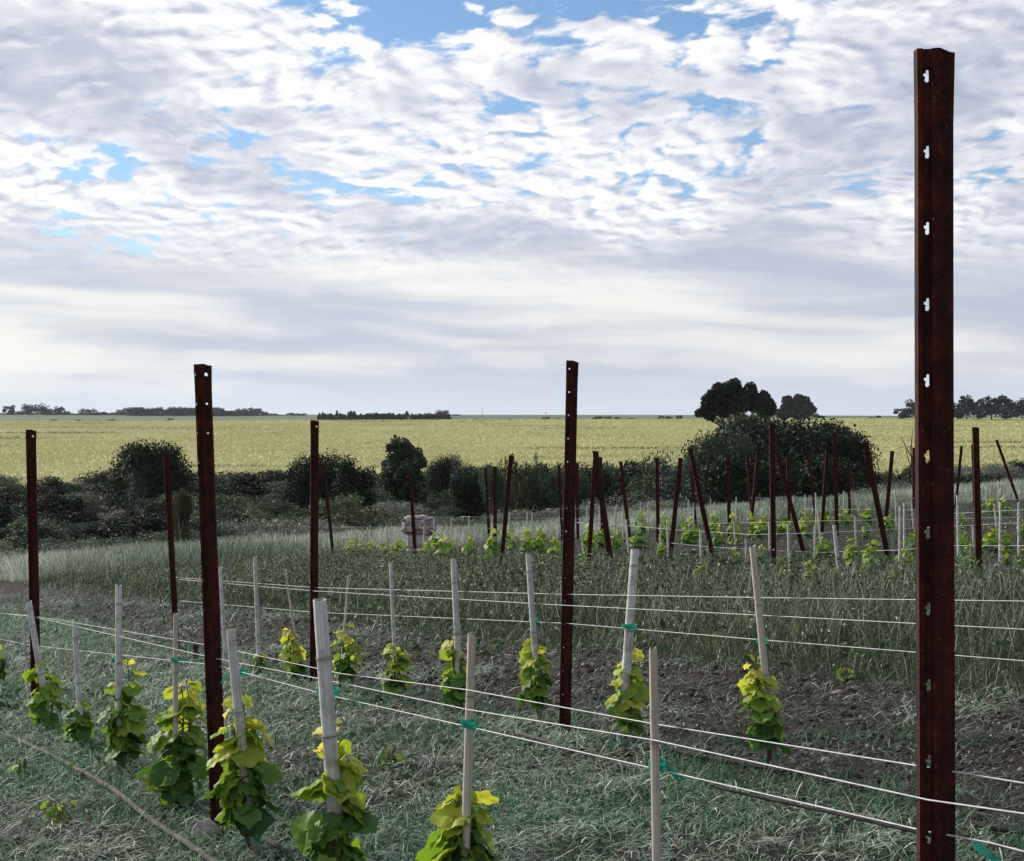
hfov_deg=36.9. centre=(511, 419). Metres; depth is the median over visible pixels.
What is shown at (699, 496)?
steel post
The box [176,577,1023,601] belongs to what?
trellis wire
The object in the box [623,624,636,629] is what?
plastic tie
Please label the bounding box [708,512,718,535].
grape vine
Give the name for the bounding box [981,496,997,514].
grape vine
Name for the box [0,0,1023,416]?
sky
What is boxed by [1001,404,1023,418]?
tree
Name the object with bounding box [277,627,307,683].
grape vine
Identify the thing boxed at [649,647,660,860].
bamboo stake
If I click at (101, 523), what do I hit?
shrub
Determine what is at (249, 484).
shrub
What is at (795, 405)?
tree
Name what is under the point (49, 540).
shrub
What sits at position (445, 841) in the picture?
grape vine
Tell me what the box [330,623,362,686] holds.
grape vine
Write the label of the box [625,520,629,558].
bamboo stake
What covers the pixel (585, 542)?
grape vine
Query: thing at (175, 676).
bamboo stake
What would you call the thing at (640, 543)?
grape vine
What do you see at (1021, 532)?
grape vine
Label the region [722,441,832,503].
shrub
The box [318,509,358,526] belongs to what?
shrub
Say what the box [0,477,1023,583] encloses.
seeding grass
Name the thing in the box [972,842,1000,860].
plastic tie
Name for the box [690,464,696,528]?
steel post
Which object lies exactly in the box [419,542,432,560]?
grape vine
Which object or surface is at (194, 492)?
shrub
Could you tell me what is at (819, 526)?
bamboo stake
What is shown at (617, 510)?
shrub
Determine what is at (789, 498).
steel post
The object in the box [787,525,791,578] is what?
bamboo stake
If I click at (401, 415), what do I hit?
conifer
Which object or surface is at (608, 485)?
shrub
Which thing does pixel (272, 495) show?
shrub
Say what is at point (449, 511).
shrub
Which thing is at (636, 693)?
grape vine
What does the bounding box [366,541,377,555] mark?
grape vine
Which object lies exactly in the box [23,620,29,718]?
bamboo stake
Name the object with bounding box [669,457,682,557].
steel post
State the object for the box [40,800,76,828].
vine sprout
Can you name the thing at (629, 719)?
trellis wire
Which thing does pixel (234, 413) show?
wood
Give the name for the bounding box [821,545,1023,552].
trellis wire
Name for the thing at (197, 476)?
shrub
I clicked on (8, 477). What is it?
shrub
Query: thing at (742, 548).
trellis wire
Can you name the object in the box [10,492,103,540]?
shrub
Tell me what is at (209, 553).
steel post
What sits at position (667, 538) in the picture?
bamboo stake
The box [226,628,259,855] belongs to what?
bamboo stake
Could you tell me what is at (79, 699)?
bamboo stake
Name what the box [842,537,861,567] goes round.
grape vine
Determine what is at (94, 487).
shrub
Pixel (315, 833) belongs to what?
grape vine
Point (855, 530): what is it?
bamboo stake
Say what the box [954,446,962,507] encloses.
steel post
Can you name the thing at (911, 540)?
grape vine
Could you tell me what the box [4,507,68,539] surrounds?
shrub
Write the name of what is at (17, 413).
tree
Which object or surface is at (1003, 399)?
tree
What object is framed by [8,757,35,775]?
vine sprout
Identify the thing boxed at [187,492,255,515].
shrub
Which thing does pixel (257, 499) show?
shrub
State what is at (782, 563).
grape vine
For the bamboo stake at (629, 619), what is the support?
on the ground at (694, 721)
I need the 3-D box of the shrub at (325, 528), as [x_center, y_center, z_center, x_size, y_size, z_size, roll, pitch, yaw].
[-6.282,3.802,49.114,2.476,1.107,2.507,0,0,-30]
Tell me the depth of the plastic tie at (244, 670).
4.89 m
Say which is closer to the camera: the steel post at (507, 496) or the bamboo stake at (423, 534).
the steel post at (507, 496)
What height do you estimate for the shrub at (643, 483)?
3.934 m
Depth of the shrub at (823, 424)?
69.22 m
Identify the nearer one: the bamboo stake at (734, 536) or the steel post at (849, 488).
the bamboo stake at (734, 536)
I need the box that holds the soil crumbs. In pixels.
[0,597,1023,860]
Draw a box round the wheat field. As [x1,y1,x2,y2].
[0,418,1023,484]
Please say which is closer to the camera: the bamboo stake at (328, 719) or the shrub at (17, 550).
the bamboo stake at (328, 719)
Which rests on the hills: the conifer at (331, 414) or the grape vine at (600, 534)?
the conifer at (331, 414)
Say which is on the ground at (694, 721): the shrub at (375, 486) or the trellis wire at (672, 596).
the shrub at (375, 486)
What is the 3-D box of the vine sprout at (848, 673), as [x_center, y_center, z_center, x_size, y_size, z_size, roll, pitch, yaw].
[1.620,1.251,7.425,0.103,0.107,0.143,0,0,0]
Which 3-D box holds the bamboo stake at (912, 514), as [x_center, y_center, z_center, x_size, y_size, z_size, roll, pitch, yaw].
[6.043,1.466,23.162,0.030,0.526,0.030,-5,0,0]
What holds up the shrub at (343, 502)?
on the ground at (694, 721)
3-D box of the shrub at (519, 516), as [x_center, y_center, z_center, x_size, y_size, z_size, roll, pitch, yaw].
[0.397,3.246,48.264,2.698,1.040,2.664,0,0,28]
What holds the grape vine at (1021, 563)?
on the ground at (694, 721)
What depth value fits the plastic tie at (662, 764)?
2.59 m
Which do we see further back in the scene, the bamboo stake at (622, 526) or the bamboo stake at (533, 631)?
the bamboo stake at (622, 526)
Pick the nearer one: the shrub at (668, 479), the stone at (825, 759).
the stone at (825, 759)
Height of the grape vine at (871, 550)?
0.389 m
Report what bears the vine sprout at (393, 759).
on the ground at (694, 721)
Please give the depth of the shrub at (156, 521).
59.14 m
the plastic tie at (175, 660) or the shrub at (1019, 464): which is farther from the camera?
the shrub at (1019, 464)
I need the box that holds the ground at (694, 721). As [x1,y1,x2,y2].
[0,487,1023,860]
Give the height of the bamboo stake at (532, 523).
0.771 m
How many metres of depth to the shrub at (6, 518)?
72.67 m
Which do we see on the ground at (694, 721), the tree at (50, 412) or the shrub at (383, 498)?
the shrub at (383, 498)
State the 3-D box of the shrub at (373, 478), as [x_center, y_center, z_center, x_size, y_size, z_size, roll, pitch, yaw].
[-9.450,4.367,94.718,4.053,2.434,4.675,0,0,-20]
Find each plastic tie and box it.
[171,657,188,662]
[220,668,250,682]
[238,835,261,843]
[316,686,341,697]
[460,718,480,732]
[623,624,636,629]
[648,758,683,782]
[760,752,778,760]
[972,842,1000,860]
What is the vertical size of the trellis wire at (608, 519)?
0.168 m
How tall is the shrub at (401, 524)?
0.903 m
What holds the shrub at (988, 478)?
on the ground at (694, 721)
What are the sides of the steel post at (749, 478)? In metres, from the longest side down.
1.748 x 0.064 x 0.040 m
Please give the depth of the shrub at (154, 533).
58.05 m
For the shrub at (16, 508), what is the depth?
78.98 m
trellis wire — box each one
[0,613,1023,783]
[0,639,1023,852]
[1,613,1023,814]
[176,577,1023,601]
[177,579,1023,629]
[177,600,1023,660]
[403,527,534,529]
[481,535,562,536]
[497,517,740,521]
[588,522,1023,534]
[673,543,818,552]
[708,517,1008,523]
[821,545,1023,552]
[848,509,1011,512]
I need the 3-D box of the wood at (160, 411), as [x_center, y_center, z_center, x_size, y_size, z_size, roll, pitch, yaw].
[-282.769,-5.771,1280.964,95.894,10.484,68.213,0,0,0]
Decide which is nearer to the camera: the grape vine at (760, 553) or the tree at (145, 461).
the grape vine at (760, 553)
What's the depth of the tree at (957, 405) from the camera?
638.28 m
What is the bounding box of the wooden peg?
[192,644,198,661]
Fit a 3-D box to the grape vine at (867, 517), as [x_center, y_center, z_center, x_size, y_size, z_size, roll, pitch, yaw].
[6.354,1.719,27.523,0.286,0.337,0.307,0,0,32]
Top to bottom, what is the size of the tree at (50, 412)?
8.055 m
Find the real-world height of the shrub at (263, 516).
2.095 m
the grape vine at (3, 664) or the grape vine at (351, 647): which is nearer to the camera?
the grape vine at (351, 647)
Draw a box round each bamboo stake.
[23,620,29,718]
[26,600,54,732]
[72,626,85,750]
[115,584,122,773]
[172,613,178,807]
[219,566,227,665]
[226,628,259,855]
[253,556,260,674]
[285,573,300,669]
[313,598,345,848]
[341,575,349,654]
[389,561,398,698]
[423,525,424,550]
[451,558,462,712]
[460,633,475,860]
[526,553,542,727]
[531,512,532,546]
[579,518,583,552]
[613,506,615,535]
[616,549,638,741]
[622,505,623,547]
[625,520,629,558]
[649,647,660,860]
[666,520,668,564]
[699,530,702,565]
[733,522,736,551]
[745,539,747,558]
[749,544,777,765]
[768,522,770,551]
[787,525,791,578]
[814,525,815,557]
[815,493,816,531]
[817,510,821,543]
[832,525,841,576]
[854,516,856,548]
[894,489,897,530]
[898,506,900,570]
[903,503,905,552]
[911,499,914,529]
[956,495,959,560]
[972,527,974,549]
[993,504,998,536]
[999,502,1001,566]
[1017,502,1019,556]
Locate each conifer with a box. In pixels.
[325,413,333,419]
[369,413,379,419]
[383,413,393,419]
[396,413,405,419]
[403,411,409,419]
[408,413,417,419]
[439,413,449,419]
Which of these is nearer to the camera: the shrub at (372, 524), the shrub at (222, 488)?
the shrub at (372, 524)
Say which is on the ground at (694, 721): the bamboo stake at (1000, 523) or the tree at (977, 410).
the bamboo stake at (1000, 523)
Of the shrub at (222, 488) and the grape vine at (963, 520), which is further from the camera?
the shrub at (222, 488)
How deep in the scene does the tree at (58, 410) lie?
1298.73 m
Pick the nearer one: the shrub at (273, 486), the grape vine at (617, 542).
the grape vine at (617, 542)
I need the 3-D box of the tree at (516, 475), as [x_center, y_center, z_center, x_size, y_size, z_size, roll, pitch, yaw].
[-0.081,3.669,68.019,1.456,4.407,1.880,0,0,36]
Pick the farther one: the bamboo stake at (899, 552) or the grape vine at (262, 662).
the bamboo stake at (899, 552)
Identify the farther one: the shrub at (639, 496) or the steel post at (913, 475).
the shrub at (639, 496)
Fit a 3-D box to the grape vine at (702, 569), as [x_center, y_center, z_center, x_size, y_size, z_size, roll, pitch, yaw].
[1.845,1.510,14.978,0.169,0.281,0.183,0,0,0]
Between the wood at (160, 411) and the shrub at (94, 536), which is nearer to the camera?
the shrub at (94, 536)
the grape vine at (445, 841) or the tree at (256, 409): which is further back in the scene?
the tree at (256, 409)
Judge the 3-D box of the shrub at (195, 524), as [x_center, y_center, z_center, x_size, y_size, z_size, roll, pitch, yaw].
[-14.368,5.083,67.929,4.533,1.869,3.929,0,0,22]
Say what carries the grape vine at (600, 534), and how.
on the ground at (694, 721)
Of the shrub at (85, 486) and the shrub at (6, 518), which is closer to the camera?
the shrub at (6, 518)
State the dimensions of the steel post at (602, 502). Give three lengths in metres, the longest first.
1.700 x 0.063 x 0.040 m
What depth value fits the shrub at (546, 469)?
73.57 m
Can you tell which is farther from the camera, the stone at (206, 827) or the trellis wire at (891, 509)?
the trellis wire at (891, 509)
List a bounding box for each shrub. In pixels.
[0,474,18,486]
[0,483,26,511]
[0,490,26,515]
[0,502,17,536]
[0,515,74,552]
[0,526,19,549]
[0,540,12,552]
[1,474,24,485]
[2,547,52,555]
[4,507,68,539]
[9,501,57,517]
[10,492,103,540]
[22,475,70,499]
[27,537,72,548]
[38,539,108,554]
[39,530,75,545]
[43,519,100,541]
[44,481,95,493]
[61,488,106,517]
[62,483,83,500]
[66,536,135,545]
[70,470,115,491]
[76,535,103,545]
[77,481,113,507]
[78,523,116,543]
[82,536,137,550]
[85,520,122,538]
[98,491,156,512]
[99,513,138,536]
[101,509,146,521]
[101,512,177,543]
[122,467,147,521]
[124,491,192,513]
[128,526,198,544]
[130,510,166,534]
[140,530,176,544]
[145,529,199,545]
[152,513,228,533]
[183,482,198,497]
[185,471,224,491]
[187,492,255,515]
[190,503,239,520]
[191,471,261,502]
[192,473,247,502]
[197,525,247,540]
[198,508,256,531]
[217,515,262,532]
[221,470,283,499]
[221,527,307,539]
[229,493,275,510]
[240,498,309,521]
[240,509,304,532]
[241,512,333,536]
[248,469,288,496]
[252,493,285,503]
[258,480,290,497]
[278,521,354,535]
[296,492,372,522]
[306,480,381,513]
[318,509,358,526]
[322,505,401,527]
[328,455,377,517]
[338,487,389,508]
[354,518,383,530]
[358,470,382,488]
[369,496,431,519]
[375,512,409,527]
[379,520,458,528]
[414,488,492,520]
[416,507,435,516]
[431,505,470,520]
[433,513,479,526]
[438,518,507,528]
[449,452,471,504]
[450,465,485,523]
[472,462,485,508]
[478,507,559,523]
[504,461,550,516]
[523,462,562,516]
[535,461,595,513]
[556,502,598,517]
[577,461,616,506]
[579,504,636,516]
[581,490,639,507]
[595,460,626,502]
[607,500,653,512]
[610,457,646,510]
[620,489,667,508]
[627,452,675,500]
[630,497,692,512]
[645,445,708,506]
[645,501,716,512]
[666,462,687,475]
[670,423,763,506]
[691,451,784,504]
[704,407,783,445]
[716,411,825,471]
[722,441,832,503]
[747,492,816,504]
[759,451,869,499]
[765,411,879,482]
[795,420,886,494]
[851,485,880,494]
[874,472,900,487]
[877,480,959,490]
[880,471,897,481]
[891,473,956,490]
[896,459,928,478]
[954,463,1002,475]
[954,465,1012,480]
[954,472,971,484]
[955,473,1003,486]
[980,460,1023,480]
[1007,459,1023,479]
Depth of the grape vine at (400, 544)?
29.88 m
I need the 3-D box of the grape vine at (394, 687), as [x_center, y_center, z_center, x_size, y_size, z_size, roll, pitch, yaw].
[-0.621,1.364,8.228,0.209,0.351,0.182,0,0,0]
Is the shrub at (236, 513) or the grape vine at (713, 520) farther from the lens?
the shrub at (236, 513)
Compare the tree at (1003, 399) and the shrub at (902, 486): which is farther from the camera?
the tree at (1003, 399)
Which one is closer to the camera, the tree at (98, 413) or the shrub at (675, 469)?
the shrub at (675, 469)
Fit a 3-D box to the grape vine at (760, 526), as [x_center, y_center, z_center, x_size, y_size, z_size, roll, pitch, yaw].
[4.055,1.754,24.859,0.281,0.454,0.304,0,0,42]
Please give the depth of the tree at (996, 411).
630.79 m
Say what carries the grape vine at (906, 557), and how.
on the ground at (694, 721)
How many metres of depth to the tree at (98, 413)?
1296.24 m
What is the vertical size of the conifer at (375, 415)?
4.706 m
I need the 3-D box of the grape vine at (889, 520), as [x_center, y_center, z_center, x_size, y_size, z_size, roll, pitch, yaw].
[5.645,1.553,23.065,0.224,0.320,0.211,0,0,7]
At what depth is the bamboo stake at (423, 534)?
32.00 m
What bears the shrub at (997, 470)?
on the ground at (694, 721)
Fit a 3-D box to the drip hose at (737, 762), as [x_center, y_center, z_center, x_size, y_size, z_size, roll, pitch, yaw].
[0.811,1.226,5.473,0.058,0.131,1.319,0,0,-29]
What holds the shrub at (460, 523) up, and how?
on the ground at (694, 721)
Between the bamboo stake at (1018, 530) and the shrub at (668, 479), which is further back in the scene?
the shrub at (668, 479)
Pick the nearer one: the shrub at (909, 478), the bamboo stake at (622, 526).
the bamboo stake at (622, 526)
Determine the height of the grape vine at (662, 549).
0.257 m
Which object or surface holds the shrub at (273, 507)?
on the ground at (694, 721)
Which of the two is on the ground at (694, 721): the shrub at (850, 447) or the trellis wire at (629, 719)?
the shrub at (850, 447)
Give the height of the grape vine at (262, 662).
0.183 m
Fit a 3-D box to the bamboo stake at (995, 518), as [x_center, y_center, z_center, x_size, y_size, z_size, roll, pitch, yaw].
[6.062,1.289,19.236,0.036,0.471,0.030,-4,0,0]
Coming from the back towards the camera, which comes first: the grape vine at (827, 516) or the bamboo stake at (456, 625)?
the grape vine at (827, 516)
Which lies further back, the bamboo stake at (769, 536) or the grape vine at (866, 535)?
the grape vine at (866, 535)
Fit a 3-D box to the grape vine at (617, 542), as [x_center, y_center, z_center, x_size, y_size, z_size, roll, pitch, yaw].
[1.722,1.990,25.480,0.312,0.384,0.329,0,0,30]
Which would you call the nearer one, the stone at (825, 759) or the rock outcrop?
the stone at (825, 759)
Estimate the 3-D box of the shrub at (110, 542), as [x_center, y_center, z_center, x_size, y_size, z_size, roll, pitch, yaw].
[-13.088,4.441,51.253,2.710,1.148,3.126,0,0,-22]
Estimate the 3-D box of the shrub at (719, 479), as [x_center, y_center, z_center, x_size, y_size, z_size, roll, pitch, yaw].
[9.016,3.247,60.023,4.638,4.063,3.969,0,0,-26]
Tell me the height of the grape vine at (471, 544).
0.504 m
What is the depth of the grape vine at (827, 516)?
28.50 m
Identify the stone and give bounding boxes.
[184,665,201,672]
[191,819,219,839]
[821,757,830,761]
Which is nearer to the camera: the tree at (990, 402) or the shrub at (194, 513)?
the shrub at (194, 513)
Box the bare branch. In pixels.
[901,431,912,470]
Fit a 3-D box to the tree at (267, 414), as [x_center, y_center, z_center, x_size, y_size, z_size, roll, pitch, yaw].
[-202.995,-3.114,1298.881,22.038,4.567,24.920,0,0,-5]
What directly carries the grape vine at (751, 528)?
on the ground at (694, 721)
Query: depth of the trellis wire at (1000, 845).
2.54 m
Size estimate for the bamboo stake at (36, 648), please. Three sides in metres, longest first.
0.828 x 0.043 x 0.043 m
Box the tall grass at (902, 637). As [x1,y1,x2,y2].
[0,498,1023,705]
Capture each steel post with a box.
[25,430,39,723]
[163,455,179,656]
[194,364,227,832]
[310,420,318,684]
[322,465,334,555]
[408,471,416,558]
[484,468,490,547]
[493,466,496,549]
[499,455,512,566]
[558,465,562,539]
[559,360,578,732]
[576,463,578,538]
[587,460,595,560]
[592,451,614,571]
[599,457,603,539]
[619,461,630,537]
[655,458,659,541]
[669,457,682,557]
[687,448,714,563]
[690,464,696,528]
[726,457,730,536]
[746,454,753,521]
[748,451,759,532]
[769,425,775,566]
[775,450,805,552]
[786,457,789,520]
[807,452,814,518]
[820,450,828,536]
[832,432,838,535]
[847,465,850,514]
[863,442,890,558]
[884,451,894,528]
[912,448,914,510]
[913,47,954,860]
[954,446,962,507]
[971,444,973,504]
[972,427,981,574]
[995,440,1018,502]
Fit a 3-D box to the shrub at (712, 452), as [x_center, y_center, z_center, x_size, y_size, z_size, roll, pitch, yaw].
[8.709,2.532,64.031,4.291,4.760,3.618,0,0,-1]
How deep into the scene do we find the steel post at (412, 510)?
27.51 m
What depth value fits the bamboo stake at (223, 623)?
10.83 m
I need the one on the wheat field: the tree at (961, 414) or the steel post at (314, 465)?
the tree at (961, 414)
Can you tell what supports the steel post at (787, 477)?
on the ground at (694, 721)
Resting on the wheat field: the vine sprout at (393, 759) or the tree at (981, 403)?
the tree at (981, 403)
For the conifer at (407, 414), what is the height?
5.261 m
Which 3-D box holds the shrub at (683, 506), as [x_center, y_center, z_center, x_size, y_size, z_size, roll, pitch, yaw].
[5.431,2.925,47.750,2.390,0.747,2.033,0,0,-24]
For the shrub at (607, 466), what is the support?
on the ground at (694, 721)
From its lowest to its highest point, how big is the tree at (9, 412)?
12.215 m
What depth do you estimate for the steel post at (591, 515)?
20.88 m
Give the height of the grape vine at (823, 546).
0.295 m
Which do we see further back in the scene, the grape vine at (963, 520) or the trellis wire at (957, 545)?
the grape vine at (963, 520)
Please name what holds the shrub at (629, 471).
on the ground at (694, 721)
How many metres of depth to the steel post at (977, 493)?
13.62 m
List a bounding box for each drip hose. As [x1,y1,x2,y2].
[5,733,218,860]
[170,664,358,701]
[203,806,303,860]
[515,731,574,753]
[632,743,863,789]
[714,786,930,836]
[965,819,1023,833]
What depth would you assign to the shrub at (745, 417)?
73.55 m
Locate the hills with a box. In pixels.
[0,413,1020,420]
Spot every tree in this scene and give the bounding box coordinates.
[2,405,15,414]
[13,411,34,414]
[20,403,52,414]
[45,409,56,414]
[54,406,64,414]
[61,410,74,414]
[78,408,99,414]
[90,412,108,414]
[93,438,197,516]
[172,488,192,544]
[235,408,247,415]
[248,407,263,415]
[261,413,283,415]
[278,448,346,517]
[375,435,428,508]
[423,452,463,503]
[435,410,449,413]
[478,462,515,520]
[498,453,531,522]
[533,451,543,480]
[694,377,776,428]
[774,393,817,421]
[893,408,908,415]
[897,411,914,418]
[905,399,914,412]
[954,403,966,418]
[955,408,972,418]
[958,394,974,418]
[970,407,991,418]
[971,399,988,414]
[982,395,1002,418]
[988,406,1011,417]
[995,394,1013,418]
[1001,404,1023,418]
[1003,400,1023,417]
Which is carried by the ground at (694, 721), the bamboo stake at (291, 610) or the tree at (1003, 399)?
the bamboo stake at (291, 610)
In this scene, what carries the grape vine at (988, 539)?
on the ground at (694, 721)
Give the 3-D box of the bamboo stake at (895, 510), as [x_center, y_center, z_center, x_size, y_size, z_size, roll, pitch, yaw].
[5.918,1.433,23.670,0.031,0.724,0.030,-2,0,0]
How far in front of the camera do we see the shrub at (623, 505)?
51.92 m
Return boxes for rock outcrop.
[401,514,436,553]
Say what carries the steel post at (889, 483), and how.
on the ground at (694, 721)
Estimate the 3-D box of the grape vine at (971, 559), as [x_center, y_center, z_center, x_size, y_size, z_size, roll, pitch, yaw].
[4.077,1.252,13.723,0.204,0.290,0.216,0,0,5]
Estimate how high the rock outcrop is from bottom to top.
0.912 m
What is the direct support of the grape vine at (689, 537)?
on the ground at (694, 721)
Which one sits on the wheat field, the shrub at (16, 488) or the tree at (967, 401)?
the tree at (967, 401)
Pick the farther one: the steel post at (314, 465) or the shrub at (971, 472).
the shrub at (971, 472)
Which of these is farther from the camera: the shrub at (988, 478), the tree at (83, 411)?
the tree at (83, 411)
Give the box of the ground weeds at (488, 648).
[0,548,1021,860]
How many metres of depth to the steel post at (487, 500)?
31.02 m
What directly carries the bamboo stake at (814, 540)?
on the ground at (694, 721)
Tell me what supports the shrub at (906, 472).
on the ground at (694, 721)
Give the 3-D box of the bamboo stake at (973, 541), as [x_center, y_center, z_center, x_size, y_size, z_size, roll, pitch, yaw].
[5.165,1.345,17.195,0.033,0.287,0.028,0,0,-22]
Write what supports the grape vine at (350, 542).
on the ground at (694, 721)
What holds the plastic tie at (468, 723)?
attached to the bamboo stake at (468, 754)
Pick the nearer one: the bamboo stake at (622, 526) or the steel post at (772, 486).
the steel post at (772, 486)
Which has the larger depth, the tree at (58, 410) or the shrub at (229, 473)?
the tree at (58, 410)
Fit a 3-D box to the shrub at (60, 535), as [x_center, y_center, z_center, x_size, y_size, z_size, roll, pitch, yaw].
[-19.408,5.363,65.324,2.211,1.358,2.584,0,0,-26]
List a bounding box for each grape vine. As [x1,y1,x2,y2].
[0,644,8,681]
[21,660,70,732]
[61,697,94,750]
[95,659,150,770]
[135,680,208,807]
[199,692,281,855]
[252,653,269,672]
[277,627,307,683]
[289,717,379,860]
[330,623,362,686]
[343,537,355,553]
[356,541,367,554]
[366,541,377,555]
[376,541,388,555]
[376,642,414,698]
[390,539,398,553]
[393,539,408,555]
[415,785,498,860]
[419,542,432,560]
[425,531,443,556]
[434,536,459,561]
[439,631,475,709]
[461,534,475,559]
[483,523,500,565]
[505,525,517,552]
[515,635,553,727]
[519,527,536,553]
[531,527,546,553]
[547,536,561,560]
[579,519,595,552]
[592,530,605,547]
[605,648,649,741]
[610,530,625,549]
[628,533,650,548]
[632,510,648,536]
[655,540,666,557]
[658,512,670,542]
[680,516,700,545]
[693,560,708,580]
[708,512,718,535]
[710,522,724,546]
[726,513,741,543]
[730,547,743,567]
[736,653,791,772]
[746,511,756,538]
[753,516,768,539]
[757,544,765,563]
[776,513,788,537]
[777,551,786,570]
[785,520,793,531]
[798,510,814,538]
[802,560,825,589]
[816,533,833,556]
[817,510,829,525]
[838,507,853,526]
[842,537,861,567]
[857,535,887,573]
[859,506,872,523]
[861,524,870,538]
[884,513,894,531]
[894,548,914,569]
[901,530,914,552]
[955,511,968,527]
[956,527,970,550]
[957,544,975,573]
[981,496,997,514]
[982,526,998,553]
[997,497,1011,516]
[998,527,1015,552]
[1002,546,1013,565]
[1012,548,1023,573]
[1016,519,1023,539]
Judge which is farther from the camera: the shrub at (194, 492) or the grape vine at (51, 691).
the shrub at (194, 492)
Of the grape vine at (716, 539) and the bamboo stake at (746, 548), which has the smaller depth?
the bamboo stake at (746, 548)
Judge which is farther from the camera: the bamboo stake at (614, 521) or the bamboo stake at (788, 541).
the bamboo stake at (614, 521)
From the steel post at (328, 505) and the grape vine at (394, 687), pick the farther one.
the steel post at (328, 505)
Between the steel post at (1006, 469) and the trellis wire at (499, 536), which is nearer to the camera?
the trellis wire at (499, 536)
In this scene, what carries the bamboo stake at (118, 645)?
on the ground at (694, 721)
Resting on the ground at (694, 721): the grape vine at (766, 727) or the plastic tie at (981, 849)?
the grape vine at (766, 727)
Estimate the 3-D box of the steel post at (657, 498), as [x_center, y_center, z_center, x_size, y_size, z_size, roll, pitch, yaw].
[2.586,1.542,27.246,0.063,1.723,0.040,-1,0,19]
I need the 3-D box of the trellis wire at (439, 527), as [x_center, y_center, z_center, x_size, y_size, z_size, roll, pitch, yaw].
[-1.172,2.025,28.563,5.189,0.155,0.160,0,0,35]
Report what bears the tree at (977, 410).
on the wheat field
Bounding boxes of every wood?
[120,406,224,415]
[220,410,258,415]
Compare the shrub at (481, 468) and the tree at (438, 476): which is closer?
the shrub at (481, 468)
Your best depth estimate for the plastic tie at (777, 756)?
5.35 m
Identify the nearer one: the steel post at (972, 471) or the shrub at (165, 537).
the steel post at (972, 471)
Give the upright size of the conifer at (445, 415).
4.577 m
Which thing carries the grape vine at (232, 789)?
on the ground at (694, 721)
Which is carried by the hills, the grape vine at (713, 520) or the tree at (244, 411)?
the tree at (244, 411)
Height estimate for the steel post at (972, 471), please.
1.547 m
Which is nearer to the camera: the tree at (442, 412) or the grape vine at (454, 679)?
the grape vine at (454, 679)
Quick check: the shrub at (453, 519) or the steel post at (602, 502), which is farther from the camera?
the shrub at (453, 519)
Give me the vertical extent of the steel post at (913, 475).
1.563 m
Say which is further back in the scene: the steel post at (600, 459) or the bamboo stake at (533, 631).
the steel post at (600, 459)
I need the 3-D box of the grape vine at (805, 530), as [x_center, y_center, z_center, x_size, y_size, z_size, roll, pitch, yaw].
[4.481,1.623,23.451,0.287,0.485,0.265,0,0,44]
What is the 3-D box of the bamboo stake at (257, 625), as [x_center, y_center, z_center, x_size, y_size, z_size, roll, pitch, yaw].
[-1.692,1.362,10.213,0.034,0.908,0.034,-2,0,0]
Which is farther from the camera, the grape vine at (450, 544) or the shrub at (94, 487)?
the shrub at (94, 487)
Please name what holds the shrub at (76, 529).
on the ground at (694, 721)
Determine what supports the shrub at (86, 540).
on the ground at (694, 721)
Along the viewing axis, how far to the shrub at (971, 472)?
102.71 m
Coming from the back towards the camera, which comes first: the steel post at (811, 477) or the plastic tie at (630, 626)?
the steel post at (811, 477)
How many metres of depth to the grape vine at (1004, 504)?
25.57 m
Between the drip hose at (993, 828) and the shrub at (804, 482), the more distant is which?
the shrub at (804, 482)
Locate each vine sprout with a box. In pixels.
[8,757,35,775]
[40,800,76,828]
[377,747,405,767]
[836,667,857,682]
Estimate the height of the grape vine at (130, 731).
0.517 m
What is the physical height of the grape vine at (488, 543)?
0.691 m
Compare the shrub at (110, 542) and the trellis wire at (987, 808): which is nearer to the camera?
the trellis wire at (987, 808)
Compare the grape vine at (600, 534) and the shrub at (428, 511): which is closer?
the grape vine at (600, 534)
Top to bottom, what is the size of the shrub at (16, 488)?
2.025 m
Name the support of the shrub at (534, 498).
on the ground at (694, 721)
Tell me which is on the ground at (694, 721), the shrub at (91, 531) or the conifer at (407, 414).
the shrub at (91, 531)
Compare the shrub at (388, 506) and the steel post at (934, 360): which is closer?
the steel post at (934, 360)
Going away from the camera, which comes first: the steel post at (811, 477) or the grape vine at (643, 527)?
the grape vine at (643, 527)
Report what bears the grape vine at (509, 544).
on the ground at (694, 721)
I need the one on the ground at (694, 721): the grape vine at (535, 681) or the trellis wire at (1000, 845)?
the grape vine at (535, 681)
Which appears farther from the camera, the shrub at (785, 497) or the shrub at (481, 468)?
the shrub at (481, 468)
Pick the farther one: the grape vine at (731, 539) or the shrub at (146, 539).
the shrub at (146, 539)

